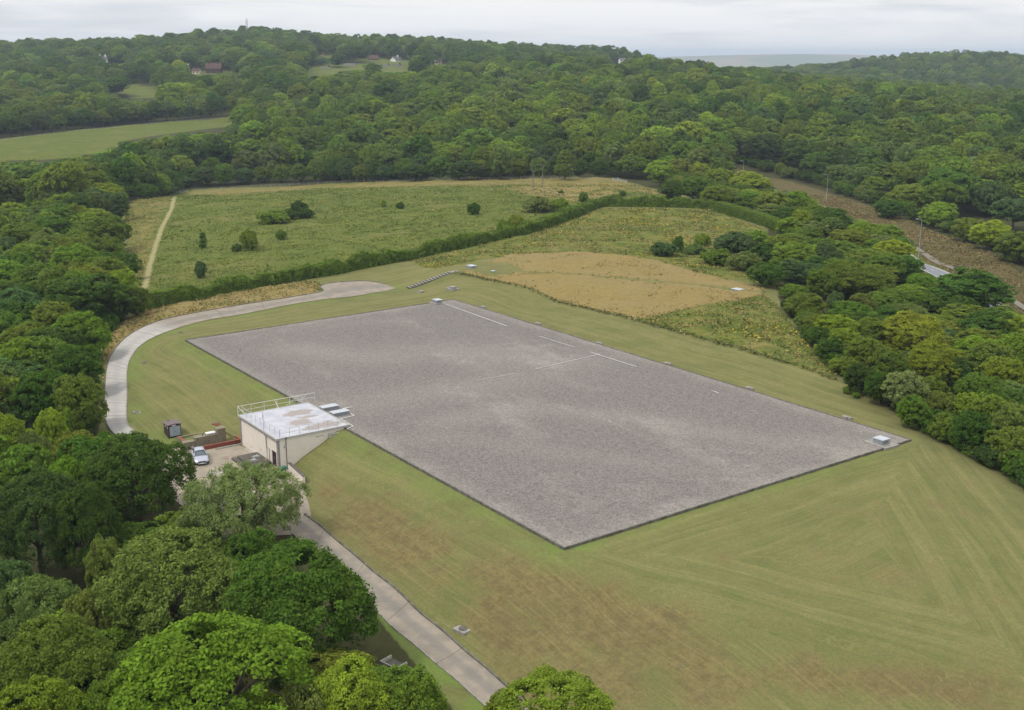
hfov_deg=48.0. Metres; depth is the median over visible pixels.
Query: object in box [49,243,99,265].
tree
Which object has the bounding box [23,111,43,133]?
tree
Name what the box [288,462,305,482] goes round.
retaining wall
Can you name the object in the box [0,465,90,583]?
tree
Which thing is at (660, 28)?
sky
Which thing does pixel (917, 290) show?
tree
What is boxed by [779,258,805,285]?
tree
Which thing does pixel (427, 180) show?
wire fence
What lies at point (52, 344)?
tree
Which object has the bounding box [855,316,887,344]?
tree
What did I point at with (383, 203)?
shrub
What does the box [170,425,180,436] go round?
door
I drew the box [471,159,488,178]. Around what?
tree
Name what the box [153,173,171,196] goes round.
tree
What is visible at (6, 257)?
tree
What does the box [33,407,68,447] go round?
tree
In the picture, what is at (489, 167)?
tree
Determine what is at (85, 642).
tree
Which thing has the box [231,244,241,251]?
shrub
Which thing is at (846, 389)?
shrub
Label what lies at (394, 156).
tree
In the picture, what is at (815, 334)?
shrub
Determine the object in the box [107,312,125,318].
shrub
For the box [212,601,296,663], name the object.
tree
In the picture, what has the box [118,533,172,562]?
tree
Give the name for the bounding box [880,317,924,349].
tree
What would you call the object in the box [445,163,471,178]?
tree
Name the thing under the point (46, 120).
tree
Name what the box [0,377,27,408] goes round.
tree
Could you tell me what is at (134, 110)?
tree
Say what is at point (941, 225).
shrub
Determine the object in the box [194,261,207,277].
shrub
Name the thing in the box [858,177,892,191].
tree
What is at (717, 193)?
tree
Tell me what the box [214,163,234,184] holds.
tree
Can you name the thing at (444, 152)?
tree
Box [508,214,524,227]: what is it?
shrub
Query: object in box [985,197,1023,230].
tree
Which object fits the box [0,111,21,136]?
tree
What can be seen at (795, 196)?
tree
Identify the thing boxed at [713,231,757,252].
shrub
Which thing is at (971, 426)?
tree
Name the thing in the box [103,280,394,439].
loop road
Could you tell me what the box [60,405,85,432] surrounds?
tree
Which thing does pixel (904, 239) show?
tree
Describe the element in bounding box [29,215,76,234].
tree
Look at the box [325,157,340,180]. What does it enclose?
tree
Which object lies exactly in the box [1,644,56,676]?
tree
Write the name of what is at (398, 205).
shrub
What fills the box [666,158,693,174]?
tree
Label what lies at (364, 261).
hedge
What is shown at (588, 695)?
tree
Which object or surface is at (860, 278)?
tree
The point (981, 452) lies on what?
shrub
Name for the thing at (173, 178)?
tree
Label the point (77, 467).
tree
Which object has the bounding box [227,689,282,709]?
tree
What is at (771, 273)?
shrub
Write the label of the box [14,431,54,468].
tree
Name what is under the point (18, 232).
tree
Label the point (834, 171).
tree
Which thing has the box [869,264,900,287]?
tree
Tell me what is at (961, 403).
tree
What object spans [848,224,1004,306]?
road
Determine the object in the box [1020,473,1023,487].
shrub
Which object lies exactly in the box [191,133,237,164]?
tree
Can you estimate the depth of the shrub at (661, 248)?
262.52 m
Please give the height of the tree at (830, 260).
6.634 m
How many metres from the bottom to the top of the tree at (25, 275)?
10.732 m
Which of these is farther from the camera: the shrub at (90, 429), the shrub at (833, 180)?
the shrub at (833, 180)
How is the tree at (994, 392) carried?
on the ground at (890, 579)
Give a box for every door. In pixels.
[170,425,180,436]
[272,450,276,466]
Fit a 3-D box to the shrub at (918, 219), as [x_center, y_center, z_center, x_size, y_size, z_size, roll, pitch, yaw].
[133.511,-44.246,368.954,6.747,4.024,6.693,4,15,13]
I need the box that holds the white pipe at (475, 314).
[444,303,505,325]
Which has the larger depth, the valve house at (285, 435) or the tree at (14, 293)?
the tree at (14, 293)
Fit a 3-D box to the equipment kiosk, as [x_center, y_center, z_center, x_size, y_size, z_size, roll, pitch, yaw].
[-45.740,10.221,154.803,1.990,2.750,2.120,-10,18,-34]
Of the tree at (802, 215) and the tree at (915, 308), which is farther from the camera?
the tree at (802, 215)
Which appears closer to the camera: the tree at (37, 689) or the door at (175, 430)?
the tree at (37, 689)
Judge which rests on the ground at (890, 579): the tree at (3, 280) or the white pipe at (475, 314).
the tree at (3, 280)
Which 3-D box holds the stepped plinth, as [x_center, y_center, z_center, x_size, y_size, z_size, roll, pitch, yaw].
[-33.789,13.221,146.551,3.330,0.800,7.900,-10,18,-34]
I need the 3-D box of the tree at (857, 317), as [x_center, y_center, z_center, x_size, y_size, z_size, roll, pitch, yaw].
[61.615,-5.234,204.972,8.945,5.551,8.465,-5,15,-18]
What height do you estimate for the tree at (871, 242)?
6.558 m
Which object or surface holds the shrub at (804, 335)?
on the ground at (890, 579)
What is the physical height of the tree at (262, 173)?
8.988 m
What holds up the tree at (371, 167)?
on the ground at (890, 579)
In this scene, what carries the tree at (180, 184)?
on the ground at (890, 579)
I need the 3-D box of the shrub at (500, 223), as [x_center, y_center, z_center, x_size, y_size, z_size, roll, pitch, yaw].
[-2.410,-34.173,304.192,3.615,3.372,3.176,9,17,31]
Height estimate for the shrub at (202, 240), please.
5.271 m
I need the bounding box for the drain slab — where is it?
[842,415,852,419]
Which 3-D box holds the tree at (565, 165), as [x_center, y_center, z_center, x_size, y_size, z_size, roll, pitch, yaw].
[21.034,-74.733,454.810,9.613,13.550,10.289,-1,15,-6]
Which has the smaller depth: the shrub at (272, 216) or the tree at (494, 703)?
the tree at (494, 703)
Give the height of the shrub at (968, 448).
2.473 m
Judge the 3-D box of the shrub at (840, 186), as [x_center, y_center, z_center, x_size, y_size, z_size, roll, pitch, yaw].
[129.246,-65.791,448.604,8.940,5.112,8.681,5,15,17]
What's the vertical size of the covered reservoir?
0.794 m
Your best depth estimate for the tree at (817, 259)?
248.17 m
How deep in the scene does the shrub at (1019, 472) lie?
135.10 m
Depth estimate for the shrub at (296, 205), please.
351.72 m
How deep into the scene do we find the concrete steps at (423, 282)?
243.21 m
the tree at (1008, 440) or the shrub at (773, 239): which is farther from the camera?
the shrub at (773, 239)
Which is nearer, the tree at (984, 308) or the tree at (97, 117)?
the tree at (984, 308)
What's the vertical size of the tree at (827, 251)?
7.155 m
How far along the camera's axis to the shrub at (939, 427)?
144.65 m
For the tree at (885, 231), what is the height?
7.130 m
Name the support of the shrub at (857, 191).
on the ground at (890, 579)
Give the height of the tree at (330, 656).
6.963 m
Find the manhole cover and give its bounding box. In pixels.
[453,625,470,635]
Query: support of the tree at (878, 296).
on the ground at (890, 579)
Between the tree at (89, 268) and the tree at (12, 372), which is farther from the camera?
the tree at (89, 268)
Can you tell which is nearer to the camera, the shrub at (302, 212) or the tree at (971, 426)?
the tree at (971, 426)
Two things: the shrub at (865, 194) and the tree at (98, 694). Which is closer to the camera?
the tree at (98, 694)
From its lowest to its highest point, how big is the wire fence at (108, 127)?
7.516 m
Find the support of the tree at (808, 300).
on the ground at (890, 579)
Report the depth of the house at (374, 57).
1236.38 m
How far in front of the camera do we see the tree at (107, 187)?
379.75 m
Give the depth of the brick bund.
151.86 m
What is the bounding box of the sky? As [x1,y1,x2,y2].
[0,0,1023,56]
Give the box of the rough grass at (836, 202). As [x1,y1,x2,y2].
[98,183,1023,387]
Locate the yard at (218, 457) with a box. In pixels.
[135,444,310,537]
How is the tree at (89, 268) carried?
on the ground at (890, 579)
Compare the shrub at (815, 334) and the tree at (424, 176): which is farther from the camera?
the tree at (424, 176)
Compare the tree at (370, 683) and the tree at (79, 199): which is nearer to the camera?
the tree at (370, 683)
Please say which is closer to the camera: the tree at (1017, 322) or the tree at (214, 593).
the tree at (214, 593)
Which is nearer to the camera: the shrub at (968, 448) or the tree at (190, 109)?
the shrub at (968, 448)
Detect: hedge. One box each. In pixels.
[129,193,712,312]
[712,201,818,240]
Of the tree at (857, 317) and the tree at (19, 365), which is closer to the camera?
the tree at (19, 365)
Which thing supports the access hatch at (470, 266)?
on the ground at (890, 579)
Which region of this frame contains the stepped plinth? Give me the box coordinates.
[231,448,271,467]
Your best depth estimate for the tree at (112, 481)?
123.84 m
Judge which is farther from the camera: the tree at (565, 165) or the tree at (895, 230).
the tree at (565, 165)
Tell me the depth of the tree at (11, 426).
140.40 m
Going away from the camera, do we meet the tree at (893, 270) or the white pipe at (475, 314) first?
the white pipe at (475, 314)
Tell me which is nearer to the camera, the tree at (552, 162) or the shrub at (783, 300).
the shrub at (783, 300)
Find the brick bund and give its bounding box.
[177,433,240,449]
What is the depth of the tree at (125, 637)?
99.37 m
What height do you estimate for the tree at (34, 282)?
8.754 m
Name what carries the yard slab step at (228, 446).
on the yard at (218, 457)
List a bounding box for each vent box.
[319,403,338,410]
[329,408,349,416]
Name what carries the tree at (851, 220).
on the ground at (890, 579)
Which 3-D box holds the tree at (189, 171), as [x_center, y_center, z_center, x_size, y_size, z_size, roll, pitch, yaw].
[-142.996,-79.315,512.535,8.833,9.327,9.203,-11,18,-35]
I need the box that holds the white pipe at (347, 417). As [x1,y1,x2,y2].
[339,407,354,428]
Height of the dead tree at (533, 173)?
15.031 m
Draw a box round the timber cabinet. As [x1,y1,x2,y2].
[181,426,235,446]
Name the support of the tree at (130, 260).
on the ground at (890, 579)
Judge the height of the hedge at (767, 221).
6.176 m
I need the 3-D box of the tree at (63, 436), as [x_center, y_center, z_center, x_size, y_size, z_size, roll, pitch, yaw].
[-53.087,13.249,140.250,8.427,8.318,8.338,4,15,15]
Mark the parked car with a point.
(199, 454)
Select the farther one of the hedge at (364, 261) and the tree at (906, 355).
the hedge at (364, 261)
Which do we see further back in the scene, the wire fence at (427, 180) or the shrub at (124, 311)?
the wire fence at (427, 180)
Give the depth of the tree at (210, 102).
756.64 m
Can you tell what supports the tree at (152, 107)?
on the ground at (890, 579)
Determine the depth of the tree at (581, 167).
468.40 m
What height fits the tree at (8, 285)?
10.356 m
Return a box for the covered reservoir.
[185,299,911,549]
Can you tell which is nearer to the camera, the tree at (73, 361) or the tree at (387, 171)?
the tree at (73, 361)
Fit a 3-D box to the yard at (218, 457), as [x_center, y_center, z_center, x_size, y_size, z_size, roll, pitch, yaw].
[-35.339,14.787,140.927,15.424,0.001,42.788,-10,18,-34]
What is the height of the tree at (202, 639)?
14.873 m
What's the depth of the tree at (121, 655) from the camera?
96.33 m
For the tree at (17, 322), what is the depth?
197.89 m
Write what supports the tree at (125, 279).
on the ground at (890, 579)
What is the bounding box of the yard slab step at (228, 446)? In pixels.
[215,443,240,449]
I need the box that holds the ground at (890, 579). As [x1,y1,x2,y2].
[0,51,1023,709]
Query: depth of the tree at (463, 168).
458.10 m
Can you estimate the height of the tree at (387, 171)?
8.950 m
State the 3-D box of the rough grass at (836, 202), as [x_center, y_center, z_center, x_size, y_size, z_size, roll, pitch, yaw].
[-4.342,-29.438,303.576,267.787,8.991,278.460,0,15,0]
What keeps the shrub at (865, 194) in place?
on the ground at (890, 579)
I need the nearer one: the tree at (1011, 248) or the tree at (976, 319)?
the tree at (976, 319)
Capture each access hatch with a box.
[429,298,445,304]
[446,286,459,290]
[466,264,476,268]
[863,435,898,450]
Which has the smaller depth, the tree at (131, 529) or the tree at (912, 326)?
the tree at (131, 529)
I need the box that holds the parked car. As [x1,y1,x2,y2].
[191,446,208,464]
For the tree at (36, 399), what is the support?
on the ground at (890, 579)
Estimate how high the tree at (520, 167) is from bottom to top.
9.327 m
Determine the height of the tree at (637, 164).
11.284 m
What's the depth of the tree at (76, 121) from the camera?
706.12 m
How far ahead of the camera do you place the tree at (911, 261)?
267.58 m
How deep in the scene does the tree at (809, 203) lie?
357.46 m
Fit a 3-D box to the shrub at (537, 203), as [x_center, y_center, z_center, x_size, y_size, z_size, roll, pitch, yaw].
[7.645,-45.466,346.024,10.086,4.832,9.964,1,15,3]
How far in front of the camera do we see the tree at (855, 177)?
448.23 m
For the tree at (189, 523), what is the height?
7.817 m
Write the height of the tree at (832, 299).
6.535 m
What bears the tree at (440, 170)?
on the ground at (890, 579)
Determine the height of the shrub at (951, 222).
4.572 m
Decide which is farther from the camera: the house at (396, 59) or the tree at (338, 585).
the house at (396, 59)
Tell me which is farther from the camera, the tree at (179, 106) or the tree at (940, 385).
the tree at (179, 106)
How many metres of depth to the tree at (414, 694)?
84.83 m
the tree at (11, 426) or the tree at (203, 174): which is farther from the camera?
the tree at (203, 174)
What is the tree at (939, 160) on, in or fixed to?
on the ground at (890, 579)
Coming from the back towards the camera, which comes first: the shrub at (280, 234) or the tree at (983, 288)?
the shrub at (280, 234)
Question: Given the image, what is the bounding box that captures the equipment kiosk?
[162,419,181,438]
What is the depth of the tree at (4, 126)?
660.19 m
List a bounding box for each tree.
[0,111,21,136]
[0,117,11,136]
[0,221,41,243]
[0,248,51,264]
[0,254,15,262]
[0,259,25,283]
[0,279,14,285]
[0,281,21,297]
[0,286,42,305]
[0,300,41,326]
[0,309,31,348]
[0,321,46,350]
[0,336,48,376]
[0,358,47,389]
[0,364,29,384]
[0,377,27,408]
[0,412,35,462]
[0,442,54,512]
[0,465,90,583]
[0,557,41,623]
[0,572,81,641]
[0,611,123,709]
[0,674,91,709]
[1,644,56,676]
[4,241,45,261]
[7,368,62,424]
[10,252,34,270]
[10,261,52,285]
[11,319,39,333]
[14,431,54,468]
[15,283,46,300]
[18,335,72,390]
[22,324,89,350]
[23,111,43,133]
[26,608,70,648]
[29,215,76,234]
[29,279,43,289]
[29,300,75,326]
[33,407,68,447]
[34,109,53,132]
[34,454,85,520]
[36,265,72,297]
[40,639,103,690]
[41,272,141,319]
[42,344,104,384]
[43,482,123,570]
[44,235,90,254]
[47,429,98,461]
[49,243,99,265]
[49,373,109,428]
[51,310,112,359]
[51,431,143,499]
[54,115,67,130]
[57,259,83,272]
[58,619,145,681]
[60,269,90,306]
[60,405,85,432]
[61,193,95,208]
[61,588,112,636]
[63,264,112,280]
[66,111,86,128]
[69,214,132,249]
[74,107,95,127]
[78,667,150,709]
[80,430,196,523]
[82,533,125,600]
[83,256,129,273]
[85,236,129,255]
[89,112,102,126]
[89,182,122,199]
[90,525,246,641]
[94,550,178,598]
[96,111,111,125]
[103,268,141,291]
[103,648,159,677]
[106,105,117,125]
[106,609,316,709]
[107,192,129,217]
[108,583,182,635]
[110,521,157,548]
[113,251,142,276]
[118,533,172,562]
[123,285,150,315]
[124,103,142,122]
[134,183,158,198]
[138,109,154,121]
[139,172,161,194]
[146,100,161,121]
[146,510,204,551]
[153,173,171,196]
[154,176,165,196]
[156,101,176,120]
[158,171,179,194]
[165,182,177,195]
[171,100,187,119]
[173,505,224,555]
[174,459,312,545]
[175,180,184,191]
[175,652,235,705]
[181,167,197,183]
[181,175,192,185]
[182,105,196,118]
[183,559,240,612]
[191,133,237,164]
[192,98,209,117]
[192,167,215,185]
[196,576,267,614]
[205,96,215,117]
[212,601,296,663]
[213,96,227,116]
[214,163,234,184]
[219,535,380,675]
[220,527,278,562]
[223,95,235,112]
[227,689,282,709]
[233,167,254,183]
[237,554,298,597]
[252,166,271,182]
[269,680,328,709]
[271,164,288,182]
[288,163,308,182]
[302,647,385,709]
[303,653,394,709]
[305,157,326,181]
[309,647,380,709]
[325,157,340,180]
[335,158,358,181]
[352,163,367,181]
[365,159,383,180]
[368,664,443,708]
[376,163,399,180]
[376,672,449,709]
[379,149,403,179]
[394,158,412,179]
[412,166,432,179]
[426,156,451,179]
[436,147,453,160]
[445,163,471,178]
[449,160,482,179]
[471,148,485,159]
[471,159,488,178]
[483,687,524,709]
[485,157,504,178]
[490,143,515,179]
[493,663,619,709]
[509,158,529,177]
[529,157,549,177]
[531,152,544,189]
[532,145,558,185]
[548,154,571,176]
[553,149,576,179]
[573,159,588,176]
[588,159,610,176]
[615,154,652,178]
[643,160,674,186]
[657,178,686,198]
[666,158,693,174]
[680,176,712,198]
[688,161,709,174]
[699,185,731,204]
[704,167,733,182]
[728,171,772,188]
[741,133,783,160]
[752,191,789,206]
[770,241,816,264]
[778,138,815,167]
[778,283,808,297]
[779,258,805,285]
[782,292,827,314]
[787,190,812,206]
[790,209,813,223]
[795,199,820,209]
[796,242,815,252]
[799,151,838,175]
[802,262,835,281]
[803,314,824,328]
[805,256,827,264]
[806,268,837,295]
[808,205,826,211]
[810,206,849,234]
[810,211,829,223]
[813,314,860,339]
[814,242,843,259]
[815,337,845,361]
[822,259,896,295]
[823,164,848,180]
[823,257,848,269]
[825,290,843,313]
[825,300,877,316]
[826,229,870,246]
[828,326,865,346]
[840,247,886,263]
[841,215,856,229]
[843,167,879,186]
[843,254,874,264]
[843,310,879,334]
[843,336,892,367]
[844,362,875,392]
[847,219,874,233]
[847,292,878,309]
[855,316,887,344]
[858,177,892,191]
[862,238,882,248]
[863,253,906,277]
[864,223,905,237]
[864,370,892,404]
[869,227,896,238]
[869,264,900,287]
[869,290,901,307]
[870,304,899,316]
[871,287,919,305]
[872,239,917,256]
[873,199,905,217]
[873,309,946,353]
[873,350,911,376]
[874,161,912,183]
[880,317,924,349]
[880,370,931,407]
[886,183,927,207]
[889,236,916,252]
[890,303,929,316]
[891,283,928,302]
[894,256,925,279]
[896,394,930,427]
[898,347,946,374]
[899,271,934,283]
[901,254,921,268]
[901,334,966,352]
[904,273,936,286]
[907,340,967,381]
[915,281,942,289]
[915,374,950,395]
[918,201,959,224]
[918,291,951,312]
[920,320,967,334]
[923,390,957,414]
[927,266,1019,307]
[929,327,966,337]
[930,313,960,323]
[935,354,971,391]
[937,158,971,164]
[937,303,980,319]
[942,391,982,416]
[945,293,979,307]
[948,410,995,452]
[950,217,984,242]
[953,327,1003,343]
[953,333,997,369]
[953,371,1004,401]
[956,307,1021,335]
[966,341,1023,376]
[967,219,1011,249]
[968,392,1011,422]
[977,307,1009,316]
[977,389,1009,424]
[979,356,1023,390]
[981,305,1015,315]
[983,311,1023,335]
[983,425,1023,461]
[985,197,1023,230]
[985,379,1023,393]
[989,399,1023,435]
[992,230,1023,262]
[995,332,1023,367]
[996,389,1023,405]
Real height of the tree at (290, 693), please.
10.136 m
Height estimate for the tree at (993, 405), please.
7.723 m
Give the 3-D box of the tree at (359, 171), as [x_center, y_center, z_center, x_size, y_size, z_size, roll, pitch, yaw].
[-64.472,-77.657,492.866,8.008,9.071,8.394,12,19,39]
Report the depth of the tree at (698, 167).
451.47 m
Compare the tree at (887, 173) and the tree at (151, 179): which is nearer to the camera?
the tree at (151, 179)
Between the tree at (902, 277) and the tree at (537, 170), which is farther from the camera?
the tree at (537, 170)
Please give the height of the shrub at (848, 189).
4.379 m
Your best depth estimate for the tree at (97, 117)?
719.33 m
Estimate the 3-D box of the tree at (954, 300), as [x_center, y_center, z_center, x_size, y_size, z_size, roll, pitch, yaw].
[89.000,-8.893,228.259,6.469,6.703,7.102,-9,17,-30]
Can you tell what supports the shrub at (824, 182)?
on the ground at (890, 579)
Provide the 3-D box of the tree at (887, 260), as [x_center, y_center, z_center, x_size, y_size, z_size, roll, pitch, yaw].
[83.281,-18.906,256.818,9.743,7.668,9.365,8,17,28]
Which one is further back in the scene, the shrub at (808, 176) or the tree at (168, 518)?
the shrub at (808, 176)
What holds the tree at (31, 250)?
on the ground at (890, 579)
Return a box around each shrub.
[85,423,95,433]
[94,312,119,323]
[101,318,116,330]
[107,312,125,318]
[111,303,128,315]
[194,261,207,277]
[198,232,207,247]
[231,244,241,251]
[239,229,258,249]
[255,210,290,223]
[275,229,286,239]
[283,208,298,219]
[290,200,308,211]
[297,207,314,217]
[380,200,385,206]
[395,201,404,208]
[467,202,480,214]
[496,220,509,229]
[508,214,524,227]
[521,196,553,212]
[551,197,568,210]
[578,191,588,201]
[650,242,679,255]
[672,236,683,251]
[682,244,706,254]
[693,233,711,245]
[699,248,731,265]
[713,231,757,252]
[724,250,762,270]
[734,155,751,162]
[744,230,768,244]
[745,261,786,286]
[749,241,775,262]
[756,160,775,169]
[763,235,794,248]
[774,162,786,172]
[779,167,798,176]
[780,295,795,309]
[792,312,813,327]
[796,227,823,243]
[799,325,813,334]
[799,328,811,342]
[800,171,815,181]
[800,318,821,329]
[806,325,829,344]
[812,173,827,183]
[821,178,830,186]
[822,348,849,363]
[827,356,860,375]
[828,177,842,188]
[832,180,852,191]
[842,386,851,393]
[843,185,857,195]
[851,392,860,397]
[853,186,866,198]
[858,189,876,201]
[868,191,886,203]
[902,200,917,213]
[906,207,922,217]
[917,212,925,222]
[920,409,954,432]
[926,412,953,440]
[929,211,953,224]
[935,220,954,231]
[944,219,962,233]
[944,424,966,444]
[953,438,986,456]
[969,442,1008,467]
[995,446,1023,473]
[1006,457,1023,483]
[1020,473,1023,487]
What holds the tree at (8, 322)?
on the ground at (890, 579)
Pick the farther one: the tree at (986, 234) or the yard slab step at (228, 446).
the tree at (986, 234)
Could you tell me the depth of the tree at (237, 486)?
120.02 m
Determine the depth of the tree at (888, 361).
169.47 m
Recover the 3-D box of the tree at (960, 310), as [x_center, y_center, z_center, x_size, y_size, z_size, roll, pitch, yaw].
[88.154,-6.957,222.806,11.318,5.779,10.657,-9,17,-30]
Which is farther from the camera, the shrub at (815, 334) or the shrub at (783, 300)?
the shrub at (783, 300)
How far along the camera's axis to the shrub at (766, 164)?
517.20 m
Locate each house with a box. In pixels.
[191,66,201,73]
[205,61,222,72]
[237,393,349,467]
[367,53,378,59]
[390,55,401,61]
[434,56,442,63]
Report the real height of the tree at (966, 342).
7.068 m
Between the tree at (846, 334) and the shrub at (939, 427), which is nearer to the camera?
the shrub at (939, 427)
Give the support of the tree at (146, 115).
on the ground at (890, 579)
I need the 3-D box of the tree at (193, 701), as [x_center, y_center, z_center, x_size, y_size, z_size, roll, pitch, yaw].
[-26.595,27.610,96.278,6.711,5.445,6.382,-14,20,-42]
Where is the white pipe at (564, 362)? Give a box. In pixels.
[536,354,597,368]
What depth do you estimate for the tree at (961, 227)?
324.09 m
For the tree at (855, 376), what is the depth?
162.03 m
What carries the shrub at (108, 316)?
on the ground at (890, 579)
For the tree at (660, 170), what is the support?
on the ground at (890, 579)
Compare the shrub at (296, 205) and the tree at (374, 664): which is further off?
the shrub at (296, 205)
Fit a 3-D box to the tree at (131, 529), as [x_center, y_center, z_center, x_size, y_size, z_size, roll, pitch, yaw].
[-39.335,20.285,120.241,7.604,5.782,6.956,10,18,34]
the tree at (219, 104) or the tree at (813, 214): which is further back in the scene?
the tree at (219, 104)
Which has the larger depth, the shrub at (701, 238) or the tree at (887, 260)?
the shrub at (701, 238)
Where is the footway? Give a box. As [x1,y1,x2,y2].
[774,189,1023,309]
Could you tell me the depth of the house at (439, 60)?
1199.67 m
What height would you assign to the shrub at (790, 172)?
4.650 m
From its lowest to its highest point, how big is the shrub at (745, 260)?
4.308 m
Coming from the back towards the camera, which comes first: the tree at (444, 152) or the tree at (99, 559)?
the tree at (444, 152)
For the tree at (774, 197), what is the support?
on the ground at (890, 579)
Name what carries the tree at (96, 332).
on the ground at (890, 579)
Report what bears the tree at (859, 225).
on the ground at (890, 579)
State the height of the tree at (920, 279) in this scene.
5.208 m
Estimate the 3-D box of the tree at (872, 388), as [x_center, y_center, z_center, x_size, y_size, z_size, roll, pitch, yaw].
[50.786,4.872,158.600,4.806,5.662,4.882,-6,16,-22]
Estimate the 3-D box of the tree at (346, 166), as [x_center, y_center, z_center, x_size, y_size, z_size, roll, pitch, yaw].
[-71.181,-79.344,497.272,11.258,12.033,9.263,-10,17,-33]
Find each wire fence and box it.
[7,117,227,139]
[193,176,592,190]
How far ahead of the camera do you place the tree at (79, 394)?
153.82 m
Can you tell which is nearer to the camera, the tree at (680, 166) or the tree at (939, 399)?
the tree at (939, 399)
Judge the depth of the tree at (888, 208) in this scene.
374.16 m
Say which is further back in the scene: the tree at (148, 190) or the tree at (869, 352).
the tree at (148, 190)
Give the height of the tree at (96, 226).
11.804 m
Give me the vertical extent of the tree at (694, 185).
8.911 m
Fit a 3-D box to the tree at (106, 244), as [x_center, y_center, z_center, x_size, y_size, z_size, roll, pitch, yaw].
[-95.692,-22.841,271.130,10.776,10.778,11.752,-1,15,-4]
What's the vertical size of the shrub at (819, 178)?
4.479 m
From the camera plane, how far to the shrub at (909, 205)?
384.58 m
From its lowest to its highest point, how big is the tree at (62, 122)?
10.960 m
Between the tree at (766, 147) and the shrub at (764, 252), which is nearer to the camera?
the shrub at (764, 252)
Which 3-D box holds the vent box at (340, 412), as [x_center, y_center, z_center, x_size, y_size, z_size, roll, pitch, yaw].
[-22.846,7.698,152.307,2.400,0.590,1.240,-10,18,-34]
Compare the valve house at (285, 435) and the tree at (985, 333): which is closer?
the valve house at (285, 435)
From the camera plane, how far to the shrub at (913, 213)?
376.76 m
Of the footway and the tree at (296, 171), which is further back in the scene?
the tree at (296, 171)
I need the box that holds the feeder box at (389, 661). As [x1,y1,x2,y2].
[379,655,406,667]
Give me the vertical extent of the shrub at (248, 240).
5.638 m
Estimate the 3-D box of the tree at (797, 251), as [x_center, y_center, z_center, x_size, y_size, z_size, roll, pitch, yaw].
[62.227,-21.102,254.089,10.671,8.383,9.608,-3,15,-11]
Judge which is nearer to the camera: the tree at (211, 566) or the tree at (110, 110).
the tree at (211, 566)
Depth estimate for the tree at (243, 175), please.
506.50 m
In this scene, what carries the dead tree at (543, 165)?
on the ground at (890, 579)
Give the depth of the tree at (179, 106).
747.12 m
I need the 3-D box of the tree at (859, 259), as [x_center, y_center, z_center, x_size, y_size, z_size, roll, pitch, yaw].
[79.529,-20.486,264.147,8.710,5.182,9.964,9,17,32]
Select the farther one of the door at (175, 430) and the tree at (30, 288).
the tree at (30, 288)
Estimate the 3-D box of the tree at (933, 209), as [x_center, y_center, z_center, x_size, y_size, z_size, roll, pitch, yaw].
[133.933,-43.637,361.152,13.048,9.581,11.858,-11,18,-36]
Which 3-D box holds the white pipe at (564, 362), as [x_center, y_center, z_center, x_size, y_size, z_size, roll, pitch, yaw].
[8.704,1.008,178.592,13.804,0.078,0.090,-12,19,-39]
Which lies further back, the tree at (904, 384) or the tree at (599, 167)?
the tree at (599, 167)
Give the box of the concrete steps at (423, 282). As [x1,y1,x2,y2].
[407,271,457,288]
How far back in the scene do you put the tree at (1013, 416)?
144.25 m
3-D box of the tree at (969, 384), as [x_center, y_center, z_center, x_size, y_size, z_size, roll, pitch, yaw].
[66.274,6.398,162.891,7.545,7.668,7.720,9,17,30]
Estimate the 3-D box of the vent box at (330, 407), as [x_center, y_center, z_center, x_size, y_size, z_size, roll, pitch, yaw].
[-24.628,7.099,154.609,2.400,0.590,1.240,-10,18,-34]
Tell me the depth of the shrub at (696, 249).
266.13 m
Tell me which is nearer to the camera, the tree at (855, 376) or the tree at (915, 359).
the tree at (855, 376)
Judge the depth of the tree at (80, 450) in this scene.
130.36 m
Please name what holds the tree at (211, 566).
on the ground at (890, 579)
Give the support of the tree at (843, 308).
on the ground at (890, 579)
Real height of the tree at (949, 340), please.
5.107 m
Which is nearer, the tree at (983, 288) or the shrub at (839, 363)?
the shrub at (839, 363)
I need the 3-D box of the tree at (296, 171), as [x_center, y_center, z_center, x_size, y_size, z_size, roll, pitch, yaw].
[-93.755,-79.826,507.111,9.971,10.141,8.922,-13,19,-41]
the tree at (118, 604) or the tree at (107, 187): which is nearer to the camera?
the tree at (118, 604)
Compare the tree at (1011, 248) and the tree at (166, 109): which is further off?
the tree at (166, 109)
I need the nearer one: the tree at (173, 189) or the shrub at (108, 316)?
the shrub at (108, 316)
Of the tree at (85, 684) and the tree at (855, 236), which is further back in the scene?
the tree at (855, 236)
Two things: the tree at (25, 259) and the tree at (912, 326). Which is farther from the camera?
the tree at (25, 259)
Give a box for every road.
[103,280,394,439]
[290,513,528,709]
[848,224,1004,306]
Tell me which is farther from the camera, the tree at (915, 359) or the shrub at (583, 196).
the shrub at (583, 196)

